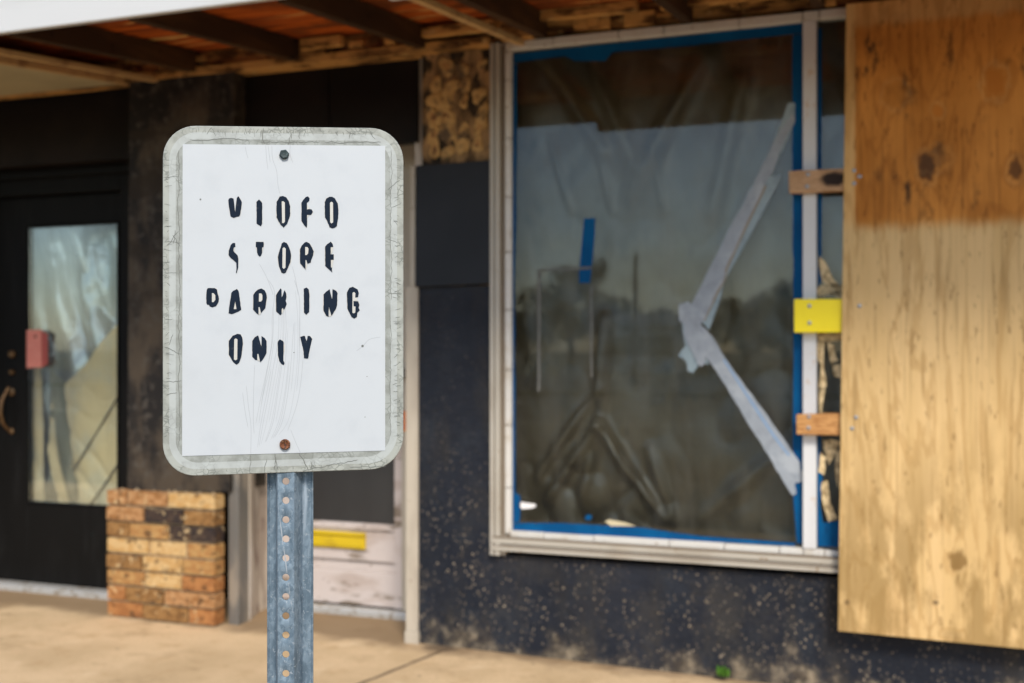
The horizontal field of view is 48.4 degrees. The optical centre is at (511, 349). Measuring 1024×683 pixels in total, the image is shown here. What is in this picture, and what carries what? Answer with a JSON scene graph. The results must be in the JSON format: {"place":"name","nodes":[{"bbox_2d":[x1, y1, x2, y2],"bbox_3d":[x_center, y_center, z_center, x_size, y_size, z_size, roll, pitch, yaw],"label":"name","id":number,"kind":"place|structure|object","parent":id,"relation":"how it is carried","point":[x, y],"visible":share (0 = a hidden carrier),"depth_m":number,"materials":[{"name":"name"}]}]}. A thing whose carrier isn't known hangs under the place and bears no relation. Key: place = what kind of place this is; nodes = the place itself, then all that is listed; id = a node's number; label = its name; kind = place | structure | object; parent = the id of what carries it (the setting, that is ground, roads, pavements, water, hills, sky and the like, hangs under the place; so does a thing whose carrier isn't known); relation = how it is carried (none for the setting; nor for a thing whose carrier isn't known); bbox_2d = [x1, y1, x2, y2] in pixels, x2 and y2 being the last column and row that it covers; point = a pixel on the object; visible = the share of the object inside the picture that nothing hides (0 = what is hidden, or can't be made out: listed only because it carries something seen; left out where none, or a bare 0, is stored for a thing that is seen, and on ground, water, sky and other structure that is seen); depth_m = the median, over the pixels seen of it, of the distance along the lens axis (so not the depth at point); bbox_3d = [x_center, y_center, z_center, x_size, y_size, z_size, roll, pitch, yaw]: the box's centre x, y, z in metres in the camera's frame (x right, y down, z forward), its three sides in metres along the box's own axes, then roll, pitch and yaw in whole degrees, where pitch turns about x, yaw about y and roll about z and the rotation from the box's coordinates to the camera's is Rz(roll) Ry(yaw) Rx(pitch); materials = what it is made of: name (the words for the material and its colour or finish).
{"place":"outdoors","nodes":[
{"label":"outdoors","id":0,"kind":"place"},
{"bbox_2d":[0,590,759,682],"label":"pavement","id":1,"kind":"structure","parent":0,"point":[47,638],"depth_m":4.66,"materials":[{"name":"concrete"}]},
{"bbox_2d":[163,126,402,682],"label":"parking sign","id":2,"kind":"object","parent":1,"relation":"on","point":[282,303],"visible":1,"depth_m":1.50,"materials":[{"name":"silver metal"}]},
{"bbox_2d":[0,0,1023,682],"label":"shop building","id":3,"kind":"structure","parent":1,"relation":"on","point":[102,102],"depth_m":4.82,"materials":[{"name":"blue paint"}]},
{"bbox_2d":[27,330,47,367],"bbox_3d":[-2.481,-0.006,5.948,0.137,0.201,0.008,0,0,21],"label":"door tag","id":4,"kind":"object","parent":3,"relation":"attached to","point":[37,348],"depth_m":5.94,"materials":[{"name":"red"}]},
{"bbox_2d":[33,368,43,500],"bbox_3d":[-2.510,0.463,6.039,0.081,0.742,0.018,0,0,21],"label":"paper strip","id":5,"kind":"object","parent":3,"relation":"attached to","point":[38,482],"visible":0.98,"depth_m":6.04,"materials":[{"name":"beige paper"}]},
{"bbox_2d":[0,163,128,599],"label":"door","id":6,"kind":"structure","parent":3,"relation":"in","point":[41,541],"depth_m":5.94,"materials":[{"name":"black paint"}]},
{"bbox_2d":[33,224,116,500],"bbox_3d":[-2.357,0.082,6.149,0.667,1.591,0.110,0,0,21],"label":"plastic film","id":7,"kind":"object","parent":3,"relation":"attached to","point":[75,293],"visible":0.43,"depth_m":6.15,"materials":[{"name":"clear plastic"}]},
{"bbox_2d":[47,325,116,504],"bbox_3d":[-2.231,0.329,5.934,0.493,1.004,0.026,0,0,21],"label":"wrapping paper","id":8,"kind":"object","parent":3,"relation":"attached to","point":[91,391],"visible":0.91,"depth_m":5.91,"materials":[{"name":"beige paper"}]},
{"bbox_2d":[43,368,78,502],"bbox_3d":[-2.341,0.461,5.986,0.263,0.737,0.100,0,0,21],"label":"plastic strip","id":9,"kind":"object","parent":8,"relation":"hanging from","point":[58,413],"visible":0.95,"depth_m":5.96,"materials":[{"name":"grey plastic"}]},
{"bbox_2d":[72,398,116,503],"bbox_3d":[-2.163,0.518,5.894,0.321,0.578,0.008,0,0,21],"label":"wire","id":10,"kind":"object","parent":8,"relation":"attached to","point":[88,446],"visible":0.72,"depth_m":5.88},
{"bbox_2d":[249,145,414,620],"bbox_3d":[-0.834,0.005,5.302,0.965,2.570,0.369,0,0,21],"label":"door","id":11,"kind":"structure","parent":3,"relation":"in","point":[359,516],"depth_m":5.40,"materials":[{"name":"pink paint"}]},
{"bbox_2d":[512,63,519,522],"bbox_3d":[0.018,-0.235,4.701,0.037,1.901,0.001,0,0,21],"label":"masking tape","id":12,"kind":"object","parent":3,"relation":"attached to","point":[516,507],"visible":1,"depth_m":4.70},
{"bbox_2d":[520,502,535,508],"bbox_3d":[0.062,0.641,4.685,0.079,0.028,0.001,0,0,21],"label":"paper scrap","id":13,"kind":"object","parent":3,"relation":"attached to","point":[523,505],"visible":1,"depth_m":4.68,"materials":[{"name":"white paper"}]},
{"bbox_2d":[579,218,594,282],"bbox_3d":[0.303,-0.401,4.593,0.067,0.261,0.001,0,0,21],"label":"masking tape","id":14,"kind":"object","parent":3,"relation":"attached to","point":[587,247],"visible":1,"depth_m":4.59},
{"bbox_2d":[585,515,591,520],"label":"masking tape","id":15,"kind":"object","parent":3,"relation":"attached to","point":[588,517],"visible":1,"depth_m":4.59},
{"bbox_2d":[605,520,634,525],"bbox_3d":[0.433,0.692,4.543,0.128,0.026,0.001,0,0,21],"label":"paper scrap","id":16,"kind":"object","parent":3,"relation":"attached to","point":[613,523],"visible":1,"depth_m":4.55,"materials":[{"name":"beige paper"}]},
{"bbox_2d":[513,523,794,545],"bbox_3d":[0.536,0.726,4.505,1.142,0.045,0.001,0,0,21],"label":"masking tape","id":17,"kind":"object","parent":3,"relation":"attached to","point":[585,529],"visible":1,"depth_m":4.54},
{"bbox_2d":[513,23,802,62],"bbox_3d":[0.551,-1.196,4.500,1.169,0.074,0.001,0,0,21],"label":"masking tape","id":18,"kind":"object","parent":3,"relation":"attached to","point":[602,52],"visible":1,"depth_m":4.49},
{"bbox_2d":[490,7,845,572],"bbox_3d":[0.998,-0.211,4.337,2.299,2.115,0.102,0,0,21],"label":"window","id":19,"kind":"structure","parent":3,"relation":"in","point":[504,540],"depth_m":4.51,"materials":[{"name":"white metal"}]},
{"bbox_2d":[515,20,845,548],"bbox_3d":[0.856,-0.259,4.481,1.821,2.092,0.129,0,0,21],"label":"plastic sheet","id":20,"kind":"object","parent":3,"relation":"hanging from","point":[650,161],"visible":0.62,"depth_m":4.60,"materials":[{"name":"clear plastic"}]},
{"bbox_2d":[678,302,802,495],"bbox_3d":[0.874,0.181,4.374,0.480,0.741,0.007,0,0,21],"label":"duct tape","id":21,"kind":"object","parent":3,"relation":"attached to","point":[701,347],"visible":1,"depth_m":4.37,"materials":[{"name":"silver plastic"}]},
{"bbox_2d":[691,103,794,328],"bbox_3d":[0.875,-0.507,4.375,0.416,0.859,0.003,0,0,21],"label":"duct tape","id":22,"kind":"object","parent":3,"relation":"attached to","point":[705,302],"visible":1,"depth_m":4.37,"materials":[{"name":"silver plastic"}]},
{"bbox_2d":[792,34,802,543],"bbox_3d":[1.079,-0.231,4.300,0.040,1.926,0.001,0,0,21],"label":"masking tape","id":23,"kind":"object","parent":3,"relation":"attached to","point":[797,100],"visible":0.96,"depth_m":4.30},
{"bbox_2d":[789,168,843,193],"bbox_3d":[1.139,-0.625,4.218,0.220,0.084,0.040,0,0,21],"label":"wooden batten","id":24,"kind":"object","parent":3,"relation":"attached to","point":[816,181],"visible":0.89,"depth_m":4.21,"materials":[{"name":"brown wood"}]},
{"bbox_2d":[794,299,841,332],"bbox_3d":[1.145,-0.127,4.215,0.193,0.126,0.040,0,0,21],"label":"painted batten","id":25,"kind":"object","parent":3,"relation":"attached to","point":[817,315],"visible":0.88,"depth_m":4.20,"materials":[{"name":"yellow paint"}]},
{"bbox_2d":[796,413,840,434],"bbox_3d":[1.152,0.272,4.213,0.193,0.084,0.040,0,0,21],"label":"wooden batten","id":26,"kind":"object","parent":3,"relation":"attached to","point":[820,424],"visible":0.93,"depth_m":4.20,"materials":[{"name":"brown wood"}]},
{"bbox_2d":[818,28,821,286],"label":"masking tape","id":27,"kind":"object","parent":3,"relation":"attached to","point":[819,141],"visible":0.93,"depth_m":4.27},
{"bbox_2d":[817,435,838,546],"bbox_3d":[1.202,0.518,4.254,0.117,0.436,0.001,0,0,21],"label":"masking tape","id":28,"kind":"object","parent":3,"relation":"attached to","point":[827,534],"visible":0.66,"depth_m":4.27,"materials":[{"name":"paper"}]},
{"bbox_2d":[838,0,1023,648],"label":"plywood board","id":29,"kind":"object","parent":3,"relation":"attached to","point":[931,531],"visible":1,"depth_m":4.04,"materials":[{"name":"brown wood"}]},
{"bbox_2d":[716,665,729,677],"bbox_3d":[0.808,1.230,4.357,0.056,0.046,0.046,0,0,21],"label":"weed","id":30,"kind":"object","parent":1,"relation":"on","point":[722,671],"visible":1,"depth_m":4.35,"materials":[{"name":"green plant"}]}
]}

